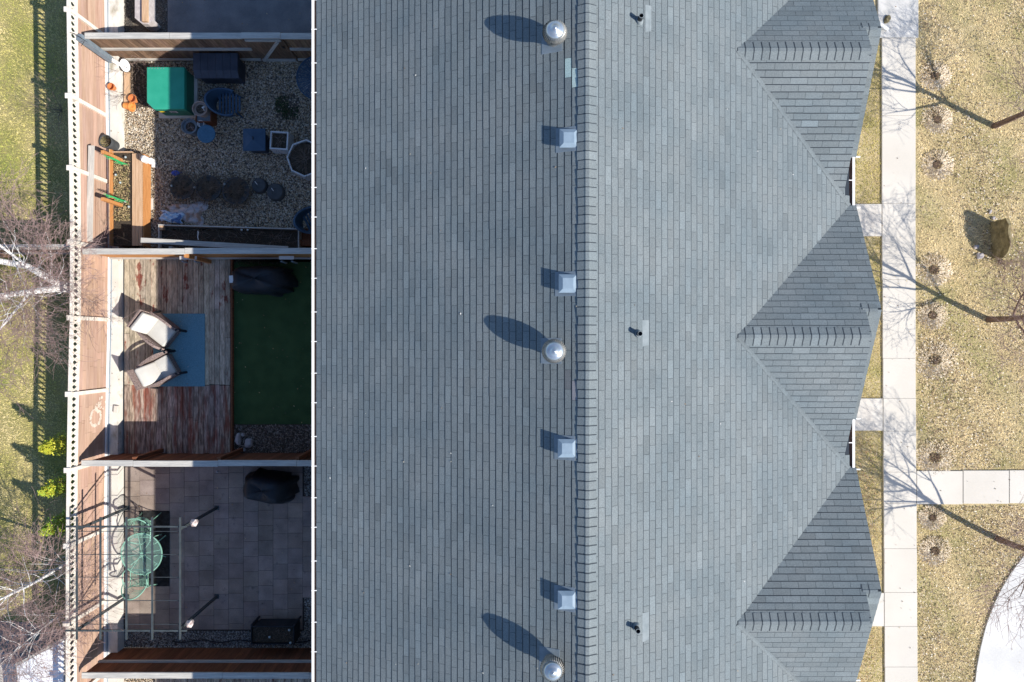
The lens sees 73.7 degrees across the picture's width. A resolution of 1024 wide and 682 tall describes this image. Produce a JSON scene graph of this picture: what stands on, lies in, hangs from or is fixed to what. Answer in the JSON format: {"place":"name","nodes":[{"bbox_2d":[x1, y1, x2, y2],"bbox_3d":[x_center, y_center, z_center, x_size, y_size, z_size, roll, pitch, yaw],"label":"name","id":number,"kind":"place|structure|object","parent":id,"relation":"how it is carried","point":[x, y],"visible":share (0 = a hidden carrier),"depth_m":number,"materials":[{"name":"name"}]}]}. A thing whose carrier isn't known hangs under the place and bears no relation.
{"place":"outdoors","nodes":[
{"label":"outdoors","id":0,"kind":"place"},
{"bbox_2d":[0,664,16,681],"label":"concrete pad","id":1,"kind":"object","parent":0,"point":[6,676],"visible":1,"depth_m":17.97,"materials":[{"name":"grey concrete"}]},
{"bbox_2d":[0,621,65,675],"bbox_3d":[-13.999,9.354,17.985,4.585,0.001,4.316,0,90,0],"label":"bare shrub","id":2,"kind":"object","parent":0,"point":[16,631],"visible":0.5,"depth_m":17.98,"materials":[{"name":"brown plant"}]},
{"bbox_2d":[0,0,101,652],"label":"lawn","id":3,"kind":"structure","parent":0,"point":[35,191],"depth_m":18.00,"materials":[{"name":"green plant"}]},
{"bbox_2d":[2,65,67,148],"bbox_3d":[-11.884,-5.898,17.307,1.943,1.395,2.141,0,90,0],"label":"bare shrub","id":4,"kind":"object","parent":3,"relation":"on","point":[60,109],"visible":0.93,"depth_m":17.55,"materials":[{"name":"brown plant"}]},
{"bbox_2d":[0,244,77,258],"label":"divider fence","id":5,"kind":"object","parent":3,"relation":"on","point":[22,247],"visible":0.33,"depth_m":16.73,"materials":[{"name":"grey wood"}]},
{"bbox_2d":[16,635,72,681],"bbox_3d":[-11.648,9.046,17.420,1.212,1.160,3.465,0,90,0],"label":"concrete pad","id":6,"kind":"structure","parent":3,"relation":"on","point":[61,668],"depth_m":16.84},
{"bbox_2d":[37,472,73,498],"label":"golden shrub","id":7,"kind":"object","parent":3,"relation":"on","point":[51,488],"visible":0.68,"depth_m":16.84,"materials":[{"name":"yellow plant"}]},
{"bbox_2d":[38,509,73,536],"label":"golden shrub","id":8,"kind":"object","parent":3,"relation":"on","point":[48,525],"visible":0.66,"depth_m":16.90,"materials":[{"name":"green plant"}]},
{"bbox_2d":[38,430,74,455],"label":"golden shrub","id":9,"kind":"object","parent":3,"relation":"on","point":[56,445],"visible":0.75,"depth_m":16.86,"materials":[{"name":"yellow plant"}]},
{"bbox_2d":[0,486,133,681],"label":"birch tree","id":10,"kind":"object","parent":3,"relation":"on","point":[24,608],"visible":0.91,"depth_m":15.92,"materials":[{"name":"plant"}]},
{"bbox_2d":[0,152,136,418],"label":"birch tree","id":11,"kind":"object","parent":3,"relation":"on","point":[57,284],"visible":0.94,"depth_m":15.48,"materials":[{"name":"white plant"}]},
{"bbox_2d":[107,0,124,681],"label":"retaining wall","id":12,"kind":"structure","parent":3,"relation":"on","point":[115,491],"depth_m":17.70,"materials":[{"name":"grey concrete"}]},
{"bbox_2d":[63,0,110,681],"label":"lattice fence","id":13,"kind":"object","parent":12,"relation":"on","point":[89,98],"visible":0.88,"depth_m":16.89,"materials":[{"name":"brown wood"}]},
{"bbox_2d":[76,34,120,66],"bbox_3d":[-10.298,-7.226,17.179,0.550,1.490,0.200,36,90,0],"label":"drain pipe","id":14,"kind":"object","parent":13,"relation":"attached to","point":[96,49],"visible":0.81,"depth_m":16.97,"materials":[{"name":"white metal"}]},
{"bbox_2d":[107,0,111,681],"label":"conduit","id":15,"kind":"object","parent":12,"relation":"on","point":[109,373],"visible":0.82,"depth_m":17.67,"materials":[{"name":"grey metal"}]},
{"bbox_2d":[99,135,119,150],"bbox_3d":[-10.293,-5.061,17.490,0.336,0.420,0.338,0,90,0],"label":"flower pot","id":16,"kind":"object","parent":12,"relation":"on","point":[107,141],"visible":1,"depth_m":17.36,"materials":[{"name":"ceramic"}]},
{"bbox_2d":[129,61,147,106],"bbox_3d":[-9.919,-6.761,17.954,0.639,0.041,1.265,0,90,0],"label":"mulch","id":17,"kind":"object","parent":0,"point":[138,80],"visible":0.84,"depth_m":17.95,"materials":[{"name":"wood"}]},
{"bbox_2d":[95,29,155,99],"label":"rose canes","id":18,"kind":"object","parent":17,"relation":"on","point":[134,66],"visible":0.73,"depth_m":17.55,"materials":[{"name":"brown plant"}]},
{"bbox_2d":[124,72,130,101],"bbox_3d":[-10.104,-6.591,17.940,0.129,0.120,0.933,0,90,0],"label":"edging timber","id":19,"kind":"object","parent":17,"relation":"on","point":[127,78],"visible":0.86,"depth_m":17.88,"materials":[{"name":"beige wood"}]},
{"bbox_2d":[128,94,137,102],"bbox_3d":[-9.903,-6.328,17.880,0.216,0.180,0.216,0,90,0],"label":"clay pot","id":20,"kind":"object","parent":17,"relation":"on","point":[131,97],"visible":0.91,"depth_m":17.83,"materials":[{"name":"orange ceramic"}]},
{"bbox_2d":[124,0,311,261],"bbox_3d":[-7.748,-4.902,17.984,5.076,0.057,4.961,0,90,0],"label":"gravel","id":21,"kind":"structure","parent":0,"point":[174,150],"depth_m":17.98,"materials":[{"name":"beige gravel"}]},
{"bbox_2d":[87,145,150,247],"bbox_3d":[-9.982,-3.689,17.381,0.977,1.198,2.482,0,90,0],"label":"bench planter","id":22,"kind":"object","parent":21,"relation":"on","point":[134,229],"visible":0.9,"depth_m":17.58,"materials":[{"name":"beige wood"}]},
{"bbox_2d":[113,159,130,221],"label":"straw mulch","id":23,"kind":"object","parent":22,"relation":"on","point":[118,167],"visible":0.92,"depth_m":17.62,"materials":[{"name":"plant"}]},
{"bbox_2d":[124,0,134,32],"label":"mulch","id":24,"kind":"object","parent":21,"relation":"on","point":[127,14],"visible":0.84,"depth_m":17.97,"materials":[{"name":"stone"}]},
{"bbox_2d":[123,102,135,111],"bbox_3d":[-10.025,-6.140,17.855,0.230,0.248,0.248,11,90,0],"label":"clay pot","id":25,"kind":"object","parent":21,"relation":"on","point":[130,106],"visible":1,"depth_m":17.80,"materials":[{"name":"orange ceramic"}]},
{"bbox_2d":[135,0,160,30],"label":"log planter","id":26,"kind":"object","parent":21,"relation":"on","point":[145,13],"visible":1,"depth_m":17.58,"materials":[{"name":"beige wood"}]},
{"bbox_2d":[154,0,167,32],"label":"gravel","id":27,"kind":"structure","parent":21,"relation":"on","point":[162,14],"depth_m":17.98,"materials":[{"name":"grey gravel"}]},
{"bbox_2d":[147,67,197,118],"bbox_3d":[-8.777,-6.415,17.672,1.025,0.656,1.110,0,90,0],"label":"utility box","id":28,"kind":"object","parent":21,"relation":"on","point":[172,92],"visible":1,"depth_m":17.36,"materials":[{"name":"plastic"}]},
{"bbox_2d":[155,164,203,213],"bbox_3d":[-8.528,-4.017,17.709,1.401,0.780,1.165,25,90,0],"label":"shrub","id":29,"kind":"object","parent":21,"relation":"on","point":[180,189],"visible":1,"depth_m":17.76,"materials":[{"name":"plant"}]},
{"bbox_2d":[166,201,207,225],"bbox_3d":[-8.544,-3.326,17.934,1.113,0.062,0.713,0,90,0],"label":"plastic sheet","id":30,"kind":"object","parent":21,"relation":"on","point":[190,216],"visible":0.98,"depth_m":17.94,"materials":[{"name":"plastic"}]},
{"bbox_2d":[159,210,184,223],"bbox_3d":[-8.926,-3.257,17.869,0.668,0.082,0.312,7,90,0],"label":"printed bag","id":31,"kind":"object","parent":30,"relation":"on","point":[168,216],"visible":1,"depth_m":17.87,"materials":[{"name":"blue plastic"}]},
{"bbox_2d":[181,118,199,136],"bbox_3d":[-8.329,-5.505,17.725,0.420,0.551,0.507,0,90,0],"label":"flower pot","id":32,"kind":"object","parent":21,"relation":"on","point":[190,126],"visible":1,"depth_m":17.67,"materials":[{"name":"ceramic"}]},
{"bbox_2d":[82,248,311,263],"bbox_3d":[-6.915,-2.136,17.240,6.930,1.520,0.221,0,90,0],"label":"divider fence","id":33,"kind":"object","parent":21,"relation":"on","point":[204,255],"visible":0.69,"depth_m":16.48,"materials":[{"name":"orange wood"}]},
{"bbox_2d":[279,256,297,263],"bbox_3d":[-5.586,-2.033,17.110,0.360,0.420,0.145,0,90,0],"label":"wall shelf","id":34,"kind":"object","parent":33,"relation":"attached to","point":[286,257],"depth_m":16.90,"materials":[{"name":"grey"}]},
{"bbox_2d":[85,32,311,61],"bbox_3d":[-6.905,-7.400,17.262,6.910,1.475,0.200,0,90,0],"label":"divider fence","id":35,"kind":"object","parent":21,"relation":"on","point":[267,46],"visible":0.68,"depth_m":17.06,"materials":[{"name":"brown wood"}]},
{"bbox_2d":[195,109,216,125],"bbox_3d":[-7.970,-5.856,17.810,0.400,0.380,0.400,0,90,0],"label":"timber planter","id":36,"kind":"object","parent":21,"relation":"on","point":[211,119],"visible":0.46,"depth_m":17.66,"materials":[{"name":"brown wood"}]},
{"bbox_2d":[189,101,211,119],"bbox_3d":[-7.980,-5.909,17.466,0.617,0.379,0.401,-10,90,0],"label":"flower pot","id":37,"kind":"object","parent":36,"relation":"on","point":[200,108],"visible":1,"depth_m":17.43,"materials":[{"name":"ceramic"}]},
{"bbox_2d":[186,166,230,210],"bbox_3d":[-7.880,-3.994,17.667,1.180,0.954,1.149,18,90,0],"label":"shrub","id":38,"kind":"object","parent":21,"relation":"on","point":[209,189],"visible":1,"depth_m":17.74,"materials":[{"name":"plant"}]},
{"bbox_2d":[197,125,221,146],"bbox_3d":[-7.864,-5.327,17.775,0.470,0.454,0.470,0,90,0],"label":"stool","id":39,"kind":"object","parent":21,"relation":"on","point":[205,133],"visible":1,"depth_m":17.55,"materials":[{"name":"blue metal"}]},
{"bbox_2d":[193,52,244,83],"bbox_3d":[-7.536,-7.024,17.670,1.128,0.660,0.617,0,90,0],"label":"storage box","id":40,"kind":"object","parent":21,"relation":"on","point":[218,68],"visible":1,"depth_m":17.34,"materials":[{"name":"plastic"}]},
{"bbox_2d":[204,88,243,117],"bbox_3d":[-7.412,-6.138,17.642,0.784,0.723,0.720,0,90,0],"label":"chair","id":41,"kind":"object","parent":21,"relation":"on","point":[213,96],"visible":1,"depth_m":17.65,"materials":[{"name":"blue plastic"}]},
{"bbox_2d":[146,216,303,263],"bbox_3d":[-7.424,-2.543,17.645,4.125,0.711,1.410,0,90,0],"label":"long planter","id":42,"kind":"object","parent":21,"relation":"on","point":[288,237],"visible":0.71,"depth_m":17.70,"materials":[{"name":"grey wood"}]},
{"bbox_2d":[141,232,287,247],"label":"trellis beam","id":43,"kind":"structure","parent":42,"relation":"on","point":[191,243],"depth_m":16.84,"materials":[{"name":"grey wood"}]},
{"bbox_2d":[217,169,254,212],"bbox_3d":[-7.158,-3.881,17.618,1.112,0.764,1.158,0,90,0],"label":"shrub","id":44,"kind":"object","parent":21,"relation":"on","point":[238,192],"visible":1,"depth_m":17.76,"materials":[{"name":"plant"}]},
{"bbox_2d":[243,129,268,152],"bbox_3d":[-6.614,-5.165,17.700,0.570,0.580,0.570,0,90,0],"label":"side table","id":45,"kind":"object","parent":21,"relation":"on","point":[255,140],"visible":1,"depth_m":17.50,"materials":[{"name":"blue plastic"}]},
{"bbox_2d":[252,178,267,193],"bbox_3d":[-6.625,-4.077,17.912,0.420,0.176,0.417,0,90,0],"label":"upturned pot","id":46,"kind":"object","parent":21,"relation":"on","point":[259,185],"visible":1,"depth_m":17.84,"materials":[{"name":"grey plastic"}]},
{"bbox_2d":[234,259,286,264],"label":"mulch","id":47,"kind":"object","parent":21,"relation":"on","point":[252,260],"visible":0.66,"depth_m":17.96,"materials":[{"name":"stone"}]},
{"bbox_2d":[267,183,285,201],"bbox_3d":[-6.196,-3.906,17.912,0.480,0.176,0.476,0,90,0],"label":"upturned pot","id":48,"kind":"object","parent":21,"relation":"on","point":[276,192],"visible":1,"depth_m":17.84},
{"bbox_2d":[267,126,293,153],"bbox_3d":[-5.981,-5.200,17.735,0.609,0.530,0.729,0,90,0],"label":"square planter","id":49,"kind":"object","parent":21,"relation":"on","point":[280,140],"visible":0.99,"depth_m":17.65,"materials":[{"name":"plastic"}]},
{"bbox_2d":[274,96,297,119],"bbox_3d":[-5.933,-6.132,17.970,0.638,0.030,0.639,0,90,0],"label":"shrub","id":50,"kind":"object","parent":21,"relation":"on","point":[283,107],"visible":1,"depth_m":17.97,"materials":[{"name":"plant"}]},
{"bbox_2d":[281,139,311,180],"bbox_3d":[-5.404,-4.693,17.638,1.181,0.724,1.069,29,90,0],"label":"octagonal planter","id":51,"kind":"object","parent":21,"relation":"on","point":[299,157],"visible":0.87,"depth_m":17.62,"materials":[{"name":"plastic"}]},
{"bbox_2d":[293,206,311,233],"bbox_3d":[-5.167,-3.092,17.642,0.784,0.723,0.720,-25,90,0],"label":"tub chair","id":52,"kind":"object","parent":21,"relation":"on","point":[299,217],"visible":0.54,"depth_m":17.55,"materials":[{"name":"blue plastic"}]},
{"bbox_2d":[296,56,311,98],"bbox_3d":[-4.893,-6.665,17.636,1.140,0.731,1.140,0,90,0],"label":"table","id":53,"kind":"object","parent":21,"relation":"on","point":[304,77],"visible":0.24,"depth_m":17.28,"materials":[{"name":"blue plastic"}]},
{"bbox_2d":[300,228,311,246],"bbox_3d":[-5.172,-2.700,17.814,0.604,0.333,0.466,0,90,0],"label":"planter","id":54,"kind":"object","parent":21,"relation":"on","point":[306,240],"visible":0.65,"depth_m":17.66,"materials":[{"name":"brown wood"}]},
{"bbox_2d":[124,466,311,647],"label":"gravel","id":55,"kind":"structure","parent":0,"point":[228,632],"depth_m":17.98,"materials":[{"name":"grey gravel"}]},
{"bbox_2d":[82,648,311,678],"bbox_3d":[-6.925,8.101,17.245,6.950,1.510,0.177,0,90,0],"label":"divider fence","id":56,"kind":"object","parent":55,"relation":"on","point":[209,663],"visible":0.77,"depth_m":17.05,"materials":[{"name":"brown wood"}]},
{"bbox_2d":[124,466,311,630],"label":"paver patio","id":57,"kind":"structure","parent":55,"relation":"on","point":[279,534],"depth_m":17.95,"materials":[{"name":"grey concrete"}]},
{"bbox_2d":[65,506,218,639],"bbox_3d":[-9.024,5.538,16.957,2.836,2.085,2.857,0,90,0],"label":"gazebo frame","id":58,"kind":"object","parent":57,"relation":"on","point":[100,630],"visible":0.99,"depth_m":15.94,"materials":[{"name":"grey metal"}]},
{"bbox_2d":[139,511,169,585],"bbox_3d":[-9.399,5.459,17.947,0.797,0.010,1.981,0,90,0],"label":"rug","id":59,"kind":"object","parent":57,"relation":"on","point":[161,574],"visible":0.81,"depth_m":17.94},
{"bbox_2d":[121,562,157,599],"bbox_3d":[-9.569,6.146,17.505,0.647,0.897,0.667,0,90,0],"label":"patio chair","id":60,"kind":"object","parent":59,"relation":"on","point":[139,592],"visible":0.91,"depth_m":17.52,"materials":[{"name":"green metal"}]},
{"bbox_2d":[120,533,165,574],"bbox_3d":[-9.381,5.390,17.616,1.058,0.677,1.058,0,90,0],"label":"glass table","id":61,"kind":"object","parent":59,"relation":"on","point":[141,552],"visible":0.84,"depth_m":17.29,"materials":[{"name":"teal"}]},
{"bbox_2d":[128,513,161,540],"bbox_3d":[-9.476,4.761,17.505,0.647,0.897,0.667,0,90,0],"label":"patio chair","id":62,"kind":"object","parent":59,"relation":"on","point":[137,519],"visible":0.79,"depth_m":17.52,"materials":[{"name":"green metal"}]},
{"bbox_2d":[243,467,299,503],"bbox_3d":[-6.248,3.750,17.455,1.381,1.089,0.755,8,90,0],"label":"covered grill","id":63,"kind":"object","parent":57,"relation":"on","point":[270,486],"visible":1,"depth_m":17.16,"materials":[{"name":"black fabric"}]},
{"bbox_2d":[251,616,301,644],"bbox_3d":[-6.096,7.480,17.698,1.126,0.603,0.509,0,90,0],"label":"black planter","id":64,"kind":"object","parent":57,"relation":"on","point":[276,630],"visible":1,"depth_m":17.47,"materials":[{"name":"plastic"}]},
{"bbox_2d":[172,639,311,642],"bbox_3d":[-7.068,7.897,17.960,3.754,0.028,0.096,0,90,0],"label":"edging","id":65,"kind":"object","parent":55,"relation":"on","point":[227,641],"visible":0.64,"depth_m":17.95,"materials":[{"name":"grey stone"}]},
{"bbox_2d":[168,0,311,32],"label":"asphalt pad","id":66,"kind":"object","parent":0,"point":[220,16],"depth_m":17.97,"materials":[{"name":"grey asphalt"}]},
{"bbox_2d":[234,259,311,452],"bbox_3d":[-7.568,0.345,17.996,6.067,0.001,5.722,0,90,0],"label":"soil bed","id":67,"kind":"object","parent":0,"point":[263,429],"visible":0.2,"depth_m":18.00,"materials":[{"name":"brown soil"}]},
{"bbox_2d":[124,259,233,453],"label":"deck","id":68,"kind":"structure","parent":67,"relation":"on","point":[177,419],"depth_m":17.85,"materials":[{"name":"brown wood"}]},
{"bbox_2d":[153,314,204,385],"bbox_3d":[-8.699,0.235,17.841,1.347,0.010,1.905,0,90,0],"label":"rug","id":69,"kind":"object","parent":68,"relation":"on","point":[188,346],"visible":0.62,"depth_m":17.84,"materials":[{"name":"blue fabric"}]},
{"bbox_2d":[127,309,186,350],"bbox_3d":[-9.070,-0.288,17.410,0.972,0.870,0.723,38,90,0],"label":"wicker chair","id":70,"kind":"object","parent":69,"relation":"on","point":[158,330],"visible":1,"depth_m":17.41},
{"bbox_2d":[126,350,187,389],"bbox_3d":[-9.060,0.761,17.428,0.972,0.832,0.723,-29,90,0],"label":"wicker chair","id":71,"kind":"object","parent":69,"relation":"on","point":[155,371],"visible":1,"depth_m":17.34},
{"bbox_2d":[81,448,311,466],"bbox_3d":[-6.923,2.921,17.240,6.947,1.520,0.222,0,90,0],"label":"divider fence","id":72,"kind":"object","parent":67,"relation":"on","point":[159,458],"visible":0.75,"depth_m":16.78,"materials":[{"name":"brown wood"}]},
{"bbox_2d":[234,424,311,452],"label":"gravel","id":73,"kind":"object","parent":67,"relation":"on","point":[278,433],"visible":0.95,"depth_m":17.97,"materials":[{"name":"grey gravel"}]},
{"bbox_2d":[235,433,241,444],"bbox_3d":[-7.192,2.581,17.930,0.131,0.176,0.342,-6,90,0],"label":"stone","id":74,"kind":"object","parent":73,"relation":"on","point":[238,438],"visible":1,"depth_m":17.86,"materials":[{"name":"grey stone"}]},
{"bbox_2d":[244,438,252,447],"bbox_3d":[-6.924,2.689,17.930,0.210,0.176,0.275,0,90,0],"label":"stone","id":75,"kind":"object","parent":73,"relation":"on","point":[248,443],"visible":1,"depth_m":17.85,"materials":[{"name":"grey stone"}]},
{"bbox_2d":[234,262,311,423],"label":"artificial turf","id":76,"kind":"structure","parent":67,"relation":"on","point":[276,377],"depth_m":17.97,"materials":[{"name":"green plastic"}]},
{"bbox_2d":[229,266,297,296],"bbox_3d":[-6.414,-1.552,17.491,1.588,1.018,0.781,0,90,0],"label":"covered grill","id":77,"kind":"object","parent":76,"relation":"on","point":[271,281],"visible":1,"depth_m":17.10,"materials":[{"name":"black fabric"}]},
{"bbox_2d":[855,204,881,235],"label":"walkway","id":78,"kind":"structure","parent":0,"point":[870,216],"depth_m":17.96,"materials":[{"name":"concrete"}]},
{"bbox_2d":[855,398,882,430],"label":"walkway","id":79,"kind":"structure","parent":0,"point":[870,413],"depth_m":17.96,"materials":[{"name":"concrete"}]},
{"bbox_2d":[855,43,883,681],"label":"dry grass","id":80,"kind":"structure","parent":0,"point":[872,195],"depth_m":17.99,"materials":[{"name":"plant"}]},
{"bbox_2d":[872,592,883,625],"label":"walkway","id":81,"kind":"structure","parent":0,"point":[878,618],"depth_m":17.96,"materials":[{"name":"concrete"}]},
{"bbox_2d":[877,0,917,37],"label":"sidewalk","id":82,"kind":"structure","parent":0,"point":[903,21],"depth_m":17.95,"materials":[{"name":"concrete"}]},
{"bbox_2d":[881,38,917,681],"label":"sidewalk","id":83,"kind":"structure","parent":0,"point":[898,141],"depth_m":17.95,"materials":[{"name":"concrete"}]},
{"bbox_2d":[855,0,1023,681],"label":"lawn","id":84,"kind":"structure","parent":0,"point":[918,329],"depth_m":18.00,"materials":[{"name":"beige plant"}]},
{"bbox_2d":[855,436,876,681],"bbox_3d":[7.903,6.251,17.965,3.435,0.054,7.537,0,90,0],"label":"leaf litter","id":85,"kind":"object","parent":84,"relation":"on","point":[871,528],"visible":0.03,"depth_m":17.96,"materials":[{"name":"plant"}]},
{"bbox_2d":[917,300,947,329],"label":"perennial clump","id":86,"kind":"object","parent":84,"relation":"on","point":[934,317],"visible":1,"depth_m":17.96,"materials":[{"name":"plant"}]},
{"bbox_2d":[918,505,946,529],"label":"perennial clump","id":87,"kind":"object","parent":84,"relation":"on","point":[934,519],"visible":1,"depth_m":17.96,"materials":[{"name":"plant"}]},
{"bbox_2d":[916,252,952,286],"bbox_3d":[11.118,-1.880,17.946,0.995,0.108,0.936,0,90,0],"label":"perennial clump","id":88,"kind":"object","parent":84,"relation":"on","point":[937,275],"visible":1,"depth_m":17.96,"materials":[{"name":"plant"}]},
{"bbox_2d":[918,535,952,566],"bbox_3d":[11.133,5.522,17.945,0.922,0.110,0.859,0,90,0],"label":"perennial clump","id":89,"kind":"object","parent":84,"relation":"on","point":[936,553],"visible":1,"depth_m":17.96,"materials":[{"name":"plant"}]},
{"bbox_2d":[916,440,955,473],"bbox_3d":[11.138,3.059,17.945,1.131,0.110,1.017,0,90,0],"label":"perennial clump","id":90,"kind":"object","parent":84,"relation":"on","point":[934,465],"visible":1,"depth_m":17.96,"materials":[{"name":"plant"}]},
{"bbox_2d":[920,60,951,90],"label":"perennial clump","id":91,"kind":"object","parent":84,"relation":"on","point":[939,80],"visible":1,"depth_m":17.96,"materials":[{"name":"plant"}]},
{"bbox_2d":[916,339,957,379],"bbox_3d":[11.155,0.490,17.945,1.172,0.110,1.094,0,90,0],"label":"perennial clump","id":92,"kind":"object","parent":84,"relation":"on","point":[936,369],"visible":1,"depth_m":17.96,"materials":[{"name":"plant"}]},
{"bbox_2d":[920,149,954,180],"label":"perennial clump","id":93,"kind":"object","parent":84,"relation":"on","point":[942,170],"visible":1,"depth_m":17.96,"materials":[{"name":"plant"}]},
{"bbox_2d":[922,105,953,133],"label":"perennial clump","id":94,"kind":"object","parent":84,"relation":"on","point":[936,119],"visible":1,"depth_m":17.96,"materials":[{"name":"plant"}]},
{"bbox_2d":[959,495,1023,648],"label":"bare tree","id":95,"kind":"object","parent":84,"relation":"on","point":[1008,543],"visible":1,"depth_m":15.60,"materials":[{"name":"brown plant"}]},
{"bbox_2d":[973,235,1023,393],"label":"bare tree","id":96,"kind":"object","parent":84,"relation":"on","point":[1003,319],"visible":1,"depth_m":15.89,"materials":[{"name":"brown plant"}]},
{"bbox_2d":[973,42,1023,175],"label":"bare tree","id":97,"kind":"object","parent":84,"relation":"on","point":[1002,122],"visible":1,"depth_m":15.47,"materials":[{"name":"brown plant"}]},
{"bbox_2d":[989,218,1012,258],"bbox_3d":[12.712,-2.650,17.672,0.194,0.658,0.992,-4,90,0],"label":"standing stone","id":98,"kind":"object","parent":84,"relation":"on","point":[1001,234],"visible":0.98,"depth_m":17.65,"materials":[{"name":"beige stone"}]},
{"bbox_2d":[983,240,1023,293],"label":"bare shrub","id":99,"kind":"object","parent":84,"relation":"on","point":[1003,261],"visible":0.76,"depth_m":17.73,"materials":[{"name":"brown plant"}]},
{"bbox_2d":[916,470,1023,503],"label":"path","id":100,"kind":"structure","parent":0,"point":[951,487],"depth_m":17.96,"materials":[{"name":"concrete"}]},
{"bbox_2d":[974,557,1023,681],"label":"driveway","id":101,"kind":"structure","parent":0,"point":[999,659],"depth_m":17.95,"materials":[{"name":"concrete"}]},
{"label":"ground","id":102,"kind":"structure","parent":0,"visible":0},
{"bbox_2d":[124,679,153,681],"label":"gravel bed","id":103,"kind":"object","parent":102,"relation":"on","point":[140,679],"depth_m":18.00,"materials":[{"name":"beige gravel"}]},
{"bbox_2d":[155,679,311,681],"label":"deck","id":104,"kind":"structure","parent":103,"relation":"on","point":[233,680],"depth_m":17.90,"materials":[{"name":"brown wood"}]},
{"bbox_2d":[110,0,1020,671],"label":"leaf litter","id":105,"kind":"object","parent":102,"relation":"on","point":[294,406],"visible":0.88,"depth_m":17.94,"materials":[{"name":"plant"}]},
{"bbox_2d":[119,58,130,72],"bbox_3d":[-10.034,-7.146,17.698,0.286,0.077,0.350,0,90,0],"label":"oval plate","id":106,"kind":"object","parent":105,"relation":"on","point":[124,62],"visible":1,"depth_m":17.69,"materials":[{"name":"white plastic"}]},
{"bbox_2d":[311,0,881,681],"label":"townhouse","id":107,"kind":"structure","parent":102,"relation":"on","point":[551,296],"depth_m":12.01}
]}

